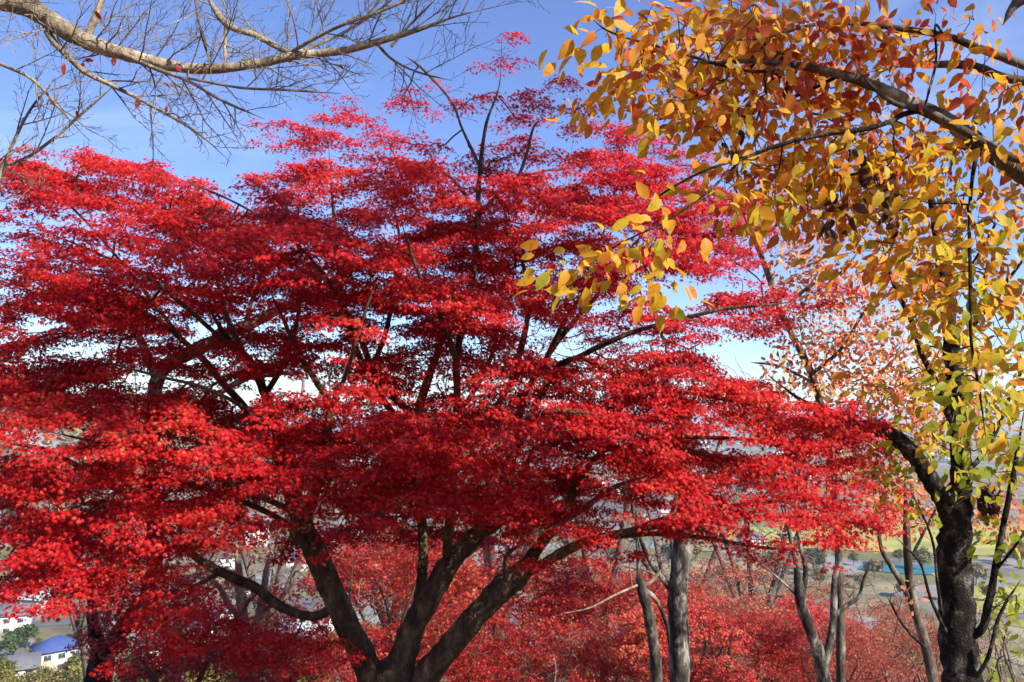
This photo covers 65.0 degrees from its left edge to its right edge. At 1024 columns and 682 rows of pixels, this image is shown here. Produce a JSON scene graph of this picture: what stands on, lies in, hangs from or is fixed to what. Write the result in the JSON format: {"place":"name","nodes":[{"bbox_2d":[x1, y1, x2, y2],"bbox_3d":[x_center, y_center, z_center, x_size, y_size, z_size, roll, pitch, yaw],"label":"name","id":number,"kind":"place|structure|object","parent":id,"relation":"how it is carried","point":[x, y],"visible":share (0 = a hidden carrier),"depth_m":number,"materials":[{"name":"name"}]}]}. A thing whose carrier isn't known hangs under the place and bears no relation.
{"place":"outdoors","nodes":[
{"label":"outdoors","id":0,"kind":"place"},
{"bbox_2d":[34,595,356,626],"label":"road","id":1,"kind":"structure","parent":0,"point":[50,623],"depth_m":237.74,"materials":[{"name":"grey asphalt"}]},
{"bbox_2d":[197,600,236,618],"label":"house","id":2,"kind":"structure","parent":0,"point":[234,601],"depth_m":237.80,"materials":[{"name":"white concrete"}]},
{"bbox_2d":[285,551,308,571],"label":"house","id":3,"kind":"structure","parent":0,"point":[291,567],"depth_m":316.56,"materials":[{"name":"white concrete"}]},
{"bbox_2d":[0,404,1023,681],"bbox_3d":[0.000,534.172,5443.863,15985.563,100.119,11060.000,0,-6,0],"label":"ground","id":4,"kind":"structure","parent":0,"point":[880,584],"depth_m":332.82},
{"bbox_2d":[0,655,21,679],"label":"broadleaf tree","id":5,"kind":"object","parent":4,"relation":"on","point":[7,664],"visible":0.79,"depth_m":175.78,"materials":[{"name":"yellow plant"}]},
{"bbox_2d":[0,628,28,654],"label":"broadleaf tree","id":6,"kind":"object","parent":4,"relation":"on","point":[14,640],"visible":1,"depth_m":194.92,"materials":[{"name":"green plant"}]},
{"bbox_2d":[0,602,35,635],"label":"house","id":7,"kind":"structure","parent":4,"relation":"on","point":[10,624],"depth_m":223.33,"materials":[{"name":"white paint"}]},
{"bbox_2d":[0,651,41,677],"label":"house","id":8,"kind":"structure","parent":4,"relation":"on","point":[27,662],"depth_m":183.66,"materials":[{"name":"grey concrete"}]},
{"bbox_2d":[14,624,40,648],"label":"broadleaf tree","id":9,"kind":"object","parent":4,"relation":"on","point":[32,630],"visible":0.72,"depth_m":209.17,"materials":[{"name":"green plant"}]},
{"bbox_2d":[0,658,59,681],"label":"bush","id":10,"kind":"object","parent":4,"relation":"on","point":[47,671],"visible":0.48,"depth_m":71.00,"materials":[{"name":"green plant"}]},
{"bbox_2d":[10,590,57,619],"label":"house","id":11,"kind":"structure","parent":4,"relation":"on","point":[29,600],"depth_m":242.01,"materials":[{"name":"white concrete"}]},
{"bbox_2d":[10,669,78,681],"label":"bush","id":12,"kind":"object","parent":4,"relation":"on","point":[55,677],"visible":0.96,"depth_m":52.73,"materials":[{"name":"green plant"}]},
{"bbox_2d":[29,635,79,671],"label":"house","id":13,"kind":"structure","parent":4,"relation":"on","point":[53,651],"depth_m":190.35,"materials":[{"name":"white concrete"}]},
{"bbox_2d":[57,651,82,680],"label":"broadleaf tree","id":14,"kind":"object","parent":4,"relation":"on","point":[73,664],"visible":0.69,"depth_m":177.05,"materials":[{"name":"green plant"}]},
{"bbox_2d":[0,338,229,681],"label":"bare tree","id":15,"kind":"object","parent":4,"relation":"on","point":[80,623],"visible":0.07,"depth_m":23.02,"materials":[{"name":"grey plant"}]},
{"bbox_2d":[104,605,149,635],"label":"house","id":16,"kind":"structure","parent":4,"relation":"on","point":[114,611],"depth_m":224.92,"materials":[{"name":"white concrete"}]},
{"bbox_2d":[0,388,300,523],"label":"hillside wood","id":17,"kind":"object","parent":4,"relation":"on","point":[66,432],"visible":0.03,"depth_m":507.75,"materials":[{"name":"grey plant"}]},
{"bbox_2d":[64,562,297,681],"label":"red maple","id":18,"kind":"object","parent":4,"relation":"on","point":[177,672],"visible":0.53,"depth_m":9.35,"materials":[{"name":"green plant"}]},
{"bbox_2d":[100,339,271,679],"bbox_3d":[-12.256,7.467,29.470,7.184,15.734,8.572,1,-6,-9],"label":"bare tree","id":19,"kind":"object","parent":4,"relation":"on","point":[214,557],"visible":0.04,"depth_m":29.34,"materials":[{"name":"grey plant"}]},
{"bbox_2d":[161,660,236,681],"bbox_3d":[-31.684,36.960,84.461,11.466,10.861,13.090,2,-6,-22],"label":"bush","id":20,"kind":"object","parent":4,"relation":"on","point":[211,679],"visible":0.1,"depth_m":81.75,"materials":[{"name":"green plant"}]},
{"bbox_2d":[207,552,234,569],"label":"house","id":21,"kind":"structure","parent":4,"relation":"on","point":[229,560],"depth_m":316.54,"materials":[{"name":"white concrete"}]},
{"bbox_2d":[9,213,451,681],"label":"tree","id":22,"kind":"object","parent":4,"relation":"on","point":[91,665],"visible":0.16,"depth_m":9.47,"materials":[{"name":"brown plant"}]},
{"bbox_2d":[210,524,270,546],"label":"apartment block","id":23,"kind":"structure","parent":4,"relation":"on","point":[266,544],"depth_m":376.09,"materials":[{"name":"white concrete"}]},
{"bbox_2d":[171,505,316,681],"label":"tree","id":24,"kind":"object","parent":4,"relation":"on","point":[240,596],"visible":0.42,"depth_m":10.96,"materials":[{"name":"beige plant"}]},
{"bbox_2d":[0,0,547,305],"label":"bare tree","id":25,"kind":"object","parent":4,"relation":"on","point":[39,13],"visible":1,"depth_m":4.58,"materials":[{"name":"beige plant"}]},
{"bbox_2d":[209,584,356,681],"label":"red maple","id":26,"kind":"object","parent":4,"relation":"on","point":[314,639],"visible":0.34,"depth_m":10.85,"materials":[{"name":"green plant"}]},
{"bbox_2d":[222,634,343,681],"bbox_3d":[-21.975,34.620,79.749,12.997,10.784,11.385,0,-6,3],"label":"bush","id":27,"kind":"object","parent":4,"relation":"on","point":[290,671],"visible":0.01,"depth_m":77.32,"materials":[{"name":"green plant"}]},
{"bbox_2d":[202,300,389,681],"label":"bare tree","id":28,"kind":"object","parent":4,"relation":"on","point":[278,572],"visible":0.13,"depth_m":19.81,"materials":[{"name":"grey plant"}]},
{"bbox_2d":[276,621,327,648],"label":"house","id":29,"kind":"structure","parent":4,"relation":"on","point":[303,624],"depth_m":206.05,"materials":[{"name":"white concrete"}]},
{"bbox_2d":[297,604,334,632],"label":"house","id":30,"kind":"structure","parent":4,"relation":"on","point":[308,606],"depth_m":224.09,"materials":[{"name":"white concrete"}]},
{"bbox_2d":[284,534,470,681],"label":"red maple","id":31,"kind":"object","parent":4,"relation":"on","point":[363,588],"visible":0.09,"depth_m":20.84,"materials":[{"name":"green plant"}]},
{"bbox_2d":[265,523,530,681],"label":"red maple","id":32,"kind":"object","parent":4,"relation":"on","point":[410,563],"visible":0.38,"depth_m":12.65,"materials":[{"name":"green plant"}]},
{"bbox_2d":[306,321,494,630],"bbox_3d":[-3.550,6.203,25.245,6.516,14.271,7.774,2,-6,-22],"label":"bare tree","id":33,"kind":"object","parent":4,"relation":"on","point":[377,610],"visible":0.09,"depth_m":24.82,"materials":[{"name":"grey plant"}]},
{"bbox_2d":[0,31,916,681],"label":"maple tree","id":34,"kind":"object","parent":4,"relation":"on","point":[418,459],"visible":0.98,"depth_m":5.91,"materials":[{"name":"red plant"}]},
{"bbox_2d":[371,579,553,681],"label":"red maple","id":35,"kind":"object","parent":4,"relation":"on","point":[401,606],"visible":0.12,"depth_m":14.89,"materials":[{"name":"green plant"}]},
{"bbox_2d":[385,594,561,681],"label":"red maple","id":36,"kind":"object","parent":4,"relation":"on","point":[466,676],"visible":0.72,"depth_m":11.46,"materials":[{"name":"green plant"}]},
{"bbox_2d":[357,317,597,677],"bbox_3d":[-0.293,4.235,18.247,5.149,11.277,6.144,-2,-6,24],"label":"bare tree","id":37,"kind":"object","parent":4,"relation":"on","point":[493,555],"visible":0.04,"depth_m":18.05,"materials":[{"name":"grey plant"}]},
{"bbox_2d":[445,547,622,681],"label":"red maple","id":38,"kind":"object","parent":4,"relation":"on","point":[563,600],"visible":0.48,"depth_m":15.60,"materials":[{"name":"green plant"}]},
{"bbox_2d":[513,622,596,681],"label":"bare shrub","id":39,"kind":"object","parent":4,"relation":"on","point":[555,672],"visible":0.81,"depth_m":11.79,"materials":[{"name":"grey plant"}]},
{"bbox_2d":[463,544,654,680],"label":"red maple","id":40,"kind":"object","parent":4,"relation":"on","point":[595,578],"visible":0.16,"depth_m":19.51,"materials":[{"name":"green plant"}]},
{"bbox_2d":[523,615,647,681],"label":"red maple","id":41,"kind":"object","parent":4,"relation":"on","point":[584,655],"visible":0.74,"depth_m":13.87,"materials":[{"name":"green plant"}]},
{"bbox_2d":[511,562,694,681],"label":"red maple","id":42,"kind":"object","parent":4,"relation":"on","point":[608,572],"visible":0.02,"depth_m":23.25,"materials":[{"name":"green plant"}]},
{"bbox_2d":[561,500,669,681],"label":"bare tree","id":43,"kind":"object","parent":4,"relation":"on","point":[643,591],"visible":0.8,"depth_m":9.55,"materials":[{"name":"grey plant"}]},
{"bbox_2d":[496,323,745,681],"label":"bare tree","id":44,"kind":"object","parent":4,"relation":"on","point":[624,543],"visible":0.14,"depth_m":21.73,"materials":[{"name":"grey plant"}]},
{"bbox_2d":[637,507,654,523],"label":"house","id":45,"kind":"structure","parent":4,"relation":"on","point":[642,511],"depth_m":454.09,"materials":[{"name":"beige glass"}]},
{"bbox_2d":[551,569,743,681],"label":"red maple","id":46,"kind":"object","parent":4,"relation":"on","point":[621,601],"visible":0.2,"depth_m":18.81,"materials":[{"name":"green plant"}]},
{"bbox_2d":[594,570,710,681],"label":"red maple","id":47,"kind":"object","parent":4,"relation":"on","point":[632,631],"visible":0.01,"depth_m":28.37,"materials":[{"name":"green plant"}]},
{"bbox_2d":[652,508,669,518],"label":"house","id":48,"kind":"structure","parent":4,"relation":"on","point":[662,513],"depth_m":454.96,"materials":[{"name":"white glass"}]},
{"bbox_2d":[660,543,670,568],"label":"broadleaf tree","id":49,"kind":"object","parent":4,"relation":"on","point":[666,551],"visible":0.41,"depth_m":321.69,"materials":[{"name":"green plant"}]},
{"bbox_2d":[588,589,760,681],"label":"red maple","id":50,"kind":"object","parent":4,"relation":"on","point":[640,647],"visible":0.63,"depth_m":12.89,"materials":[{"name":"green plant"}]},
{"bbox_2d":[615,343,743,681],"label":"bare tree","id":51,"kind":"object","parent":4,"relation":"on","point":[676,585],"visible":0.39,"depth_m":10.40,"materials":[{"name":"grey plant"}]},
{"bbox_2d":[584,366,792,634],"bbox_3d":[6.376,7.783,29.442,8.204,15.060,6.876,-3,-6,28],"label":"bare tree","id":52,"kind":"object","parent":4,"relation":"on","point":[661,566],"visible":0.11,"depth_m":29.02,"materials":[{"name":"grey plant"}]},
{"bbox_2d":[693,541,703,558],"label":"broadleaf tree","id":53,"kind":"object","parent":4,"relation":"on","point":[696,550],"visible":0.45,"depth_m":339.14,"materials":[{"name":"plant"}]},
{"bbox_2d":[609,582,794,681],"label":"red maple","id":54,"kind":"object","parent":4,"relation":"on","point":[720,654],"visible":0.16,"depth_m":16.66,"materials":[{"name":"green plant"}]},
{"bbox_2d":[713,565,730,587],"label":"broadleaf tree","id":55,"kind":"object","parent":4,"relation":"on","point":[719,571],"visible":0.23,"depth_m":281.12,"materials":[{"name":"green plant"}]},
{"bbox_2d":[633,546,826,681],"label":"red maple","id":56,"kind":"object","parent":4,"relation":"on","point":[734,570],"visible":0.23,"depth_m":21.38,"materials":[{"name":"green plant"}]},
{"bbox_2d":[708,638,771,681],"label":"bare shrub","id":57,"kind":"object","parent":4,"relation":"on","point":[745,661],"visible":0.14,"depth_m":16.69,"materials":[{"name":"brown plant"}]},
{"bbox_2d":[691,603,813,681],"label":"red maple","id":58,"kind":"object","parent":4,"relation":"on","point":[777,644],"visible":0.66,"depth_m":14.66,"materials":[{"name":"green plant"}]},
{"bbox_2d":[662,354,844,681],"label":"bare tree","id":59,"kind":"object","parent":4,"relation":"on","point":[776,586],"visible":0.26,"depth_m":24.84,"materials":[{"name":"grey plant"}]},
{"bbox_2d":[701,583,819,681],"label":"red maple","id":60,"kind":"object","parent":4,"relation":"on","point":[787,596],"visible":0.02,"depth_m":29.80,"materials":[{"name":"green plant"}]},
{"bbox_2d":[509,0,1023,454],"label":"cherry tree","id":61,"kind":"object","parent":4,"relation":"on","point":[619,85],"visible":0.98,"depth_m":3.28,"materials":[{"name":"orange plant"}]},
{"bbox_2d":[709,108,758,177],"bbox_3d":[0.880,-0.790,3.207,0.209,0.279,0.138,-2,-6,22],"label":"dry leaf cluster","id":62,"kind":"object","parent":61,"relation":"attached to","point":[732,153],"visible":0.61,"depth_m":3.20,"materials":[{"name":"brown plant"}]},
{"bbox_2d":[749,41,768,68],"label":"dry leaf cluster","id":63,"kind":"object","parent":61,"relation":"attached to","point":[751,66],"visible":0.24,"depth_m":3.41,"materials":[{"name":"brown plant"}]},
{"bbox_2d":[770,37,792,80],"bbox_3d":[1.121,-1.182,3.404,0.080,0.207,0.137,2,-6,-15],"label":"dry leaf cluster","id":64,"kind":"object","parent":61,"relation":"attached to","point":[781,58],"visible":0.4,"depth_m":3.39,"materials":[{"name":"brown plant"}]},
{"bbox_2d":[777,75,792,98],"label":"dry leaf cluster","id":65,"kind":"object","parent":61,"relation":"attached to","point":[787,87],"visible":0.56,"depth_m":3.38,"materials":[{"name":"brown plant"}]},
{"bbox_2d":[814,203,837,246],"bbox_3d":[1.259,-0.461,3.209,0.087,0.191,0.137,-4,-7,34],"label":"dry leaf cluster","id":66,"kind":"object","parent":61,"relation":"attached to","point":[826,227],"visible":0.98,"depth_m":3.20,"materials":[{"name":"brown plant"}]},
{"bbox_2d":[823,193,867,235],"bbox_3d":[1.319,-0.526,3.192,0.151,0.202,0.130,0,-6,0],"label":"dry leaf cluster","id":67,"kind":"object","parent":61,"relation":"attached to","point":[859,208],"visible":0.94,"depth_m":3.20,"materials":[{"name":"brown plant"}]},
{"bbox_2d":[833,145,894,211],"bbox_3d":[1.400,-0.652,3.183,0.245,0.264,0.211,0,-6,0],"label":"dry leaf cluster","id":68,"kind":"object","parent":61,"relation":"attached to","point":[863,180],"visible":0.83,"depth_m":3.22,"materials":[{"name":"brown plant"}]},
{"bbox_2d":[878,198,907,238],"bbox_3d":[1.512,-0.486,3.205,0.091,0.169,0.112,2,-6,-24],"label":"dry leaf cluster","id":69,"kind":"object","parent":61,"relation":"attached to","point":[889,225],"visible":0.93,"depth_m":3.20,"materials":[{"name":"brown plant"}]},
{"bbox_2d":[881,167,917,214],"bbox_3d":[1.530,-0.594,3.197,0.128,0.201,0.103,-5,-7,40],"label":"dry leaf cluster","id":70,"kind":"object","parent":61,"relation":"attached to","point":[884,203],"visible":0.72,"depth_m":3.19,"materials":[{"name":"brown plant"}]},
{"bbox_2d":[760,552,785,571],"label":"broadleaf tree","id":71,"kind":"object","parent":4,"relation":"on","point":[769,558],"visible":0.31,"depth_m":296.16,"materials":[{"name":"green plant"}]},
{"bbox_2d":[739,454,877,681],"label":"bare tree","id":72,"kind":"object","parent":4,"relation":"on","point":[821,654],"visible":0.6,"depth_m":11.96,"materials":[{"name":"grey plant"}]},
{"bbox_2d":[733,596,889,681],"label":"red maple","id":73,"kind":"object","parent":4,"relation":"on","point":[794,608],"visible":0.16,"depth_m":21.68,"materials":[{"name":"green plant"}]},
{"bbox_2d":[799,547,826,567],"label":"broadleaf tree","id":74,"kind":"object","parent":4,"relation":"on","point":[819,554],"visible":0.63,"depth_m":306.39,"materials":[{"name":"green plant"}]},
{"bbox_2d":[808,568,826,585],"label":"broadleaf tree","id":75,"kind":"object","parent":4,"relation":"on","point":[822,578],"visible":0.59,"depth_m":284.11,"materials":[{"name":"green plant"}]},
{"bbox_2d":[766,576,900,681],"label":"red maple","id":76,"kind":"object","parent":4,"relation":"on","point":[811,597],"visible":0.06,"depth_m":36.12,"materials":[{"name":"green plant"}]},
{"bbox_2d":[762,610,917,681],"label":"red maple","id":77,"kind":"object","parent":4,"relation":"on","point":[855,665],"visible":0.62,"depth_m":14.83,"materials":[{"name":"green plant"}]},
{"bbox_2d":[846,551,860,563],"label":"broadleaf tree","id":78,"kind":"object","parent":4,"relation":"on","point":[853,556],"visible":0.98,"depth_m":329.11,"materials":[{"name":"green plant"}]},
{"bbox_2d":[790,615,925,681],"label":"red maple","id":79,"kind":"object","parent":4,"relation":"on","point":[875,634],"visible":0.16,"depth_m":19.78,"materials":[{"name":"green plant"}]},
{"bbox_2d":[853,574,868,584],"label":"broadleaf tree","id":80,"kind":"object","parent":4,"relation":"on","point":[859,577],"visible":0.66,"depth_m":284.27,"materials":[{"name":"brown wood"}]},
{"bbox_2d":[718,165,1023,681],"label":"cherry tree","id":81,"kind":"object","parent":4,"relation":"on","point":[845,340],"visible":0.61,"depth_m":12.42,"materials":[{"name":"orange plant"}]},
{"bbox_2d":[826,571,919,681],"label":"bare shrub","id":82,"kind":"object","parent":4,"relation":"on","point":[857,604],"visible":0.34,"depth_m":23.54,"materials":[{"name":"brown plant"}]},
{"bbox_2d":[861,558,885,578],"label":"broadleaf tree","id":83,"kind":"object","parent":4,"relation":"on","point":[876,565],"visible":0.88,"depth_m":300.77,"materials":[{"name":"brown plant"}]},
{"bbox_2d":[820,595,939,681],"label":"red maple","id":84,"kind":"object","parent":4,"relation":"on","point":[906,612],"visible":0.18,"depth_m":25.55,"materials":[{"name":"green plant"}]},
{"bbox_2d":[817,452,943,681],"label":"cherry tree","id":85,"kind":"object","parent":4,"relation":"on","point":[911,599],"visible":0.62,"depth_m":8.96,"materials":[{"name":"plant"}]},
{"bbox_2d":[768,114,1023,681],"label":"cherry tree","id":86,"kind":"object","parent":4,"relation":"on","point":[959,632],"visible":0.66,"depth_m":6.07,"materials":[{"name":"yellow plant"}]},
{"bbox_2d":[975,478,1003,526],"bbox_3d":[3.548,1.192,5.994,0.191,0.398,0.265,-5,-8,43],"label":"dry leaf cluster","id":87,"kind":"object","parent":86,"relation":"attached to","point":[984,508],"visible":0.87,"depth_m":5.97,"materials":[{"name":"brown plant"}]},
{"bbox_2d":[891,549,902,562],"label":"broadleaf tree","id":88,"kind":"object","parent":4,"relation":"on","point":[898,553],"visible":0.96,"depth_m":333.98,"materials":[{"name":"green plant"}]},
{"bbox_2d":[855,598,941,679],"bbox_3d":[15.130,12.475,30.106,3.469,6.036,4.163,-4,-7,36],"label":"bare shrub","id":89,"kind":"object","parent":4,"relation":"on","point":[905,621],"visible":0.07,"depth_m":30.31,"materials":[{"name":"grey plant"}]},
{"bbox_2d":[829,600,987,681],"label":"red maple","id":90,"kind":"object","parent":4,"relation":"on","point":[898,648],"visible":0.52,"depth_m":17.77,"materials":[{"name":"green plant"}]},
{"bbox_2d":[897,622,941,681],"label":"bare shrub","id":91,"kind":"object","parent":4,"relation":"on","point":[919,668],"visible":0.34,"depth_m":15.99,"materials":[{"name":"brown plant"}]},
{"bbox_2d":[912,546,933,564],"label":"broadleaf tree","id":92,"kind":"object","parent":4,"relation":"on","point":[923,555],"visible":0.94,"depth_m":318.23,"materials":[{"name":"green plant"}]},
{"bbox_2d":[934,612,1017,681],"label":"bare shrub","id":93,"kind":"object","parent":4,"relation":"on","point":[985,650],"visible":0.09,"depth_m":25.75,"materials":[{"name":"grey plant"}]},
{"bbox_2d":[972,563,989,584],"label":"broadleaf tree","id":94,"kind":"object","parent":4,"relation":"on","point":[979,571],"visible":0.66,"depth_m":289.62,"materials":[{"name":"plant"}]},
{"bbox_2d":[978,585,998,595],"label":"broadleaf tree","id":95,"kind":"object","parent":4,"relation":"on","point":[982,590],"visible":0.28,"depth_m":264.28,"materials":[{"name":"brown wood"}]},
{"bbox_2d":[975,585,1023,681],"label":"bare shrub","id":96,"kind":"object","parent":4,"relation":"on","point":[1008,661],"visible":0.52,"depth_m":24.19,"materials":[{"name":"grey plant"}]},
{"bbox_2d":[976,597,1023,681],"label":"bare shrub","id":97,"kind":"object","parent":4,"relation":"on","point":[1000,673],"visible":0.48,"depth_m":14.78,"materials":[{"name":"plant"}]},
{"bbox_2d":[1010,543,1023,563],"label":"broadleaf tree","id":98,"kind":"object","parent":4,"relation":"on","point":[1015,555],"visible":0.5,"depth_m":326.69,"materials":[{"name":"green plant"}]},
{"bbox_2d":[0,0,1023,421],"label":"sky","id":99,"kind":"structure","parent":0,"point":[546,30],"materials":[{"name":"blue"}]},
{"bbox_2d":[559,499,665,515],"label":"parking lot","id":100,"kind":"structure","parent":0,"point":[612,506],"depth_m":547.70,"materials":[{"name":"grey asphalt"}]},
{"bbox_2d":[735,532,766,551],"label":"house","id":101,"kind":"structure","parent":0,"point":[752,539],"depth_m":365.93,"materials":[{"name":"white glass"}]},
{"bbox_2d":[717,521,1023,556],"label":"field","id":102,"kind":"structure","parent":0,"point":[890,544],"depth_m":401.77,"materials":[{"name":"yellow plant"}]},
{"bbox_2d":[858,563,934,574],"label":"water","id":103,"kind":"structure","parent":0,"point":[929,569],"depth_m":321.20,"materials":[{"name":"teal liquid"}]},
{"bbox_2d":[937,455,949,461],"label":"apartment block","id":104,"kind":"structure","parent":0,"point":[946,459],"depth_m":1101.54,"materials":[{"name":"white concrete"}]},
{"bbox_2d":[974,586,1023,612],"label":"field","id":105,"kind":"structure","parent":0,"point":[1007,589],"depth_m":269.41,"materials":[{"name":"yellow plant"}]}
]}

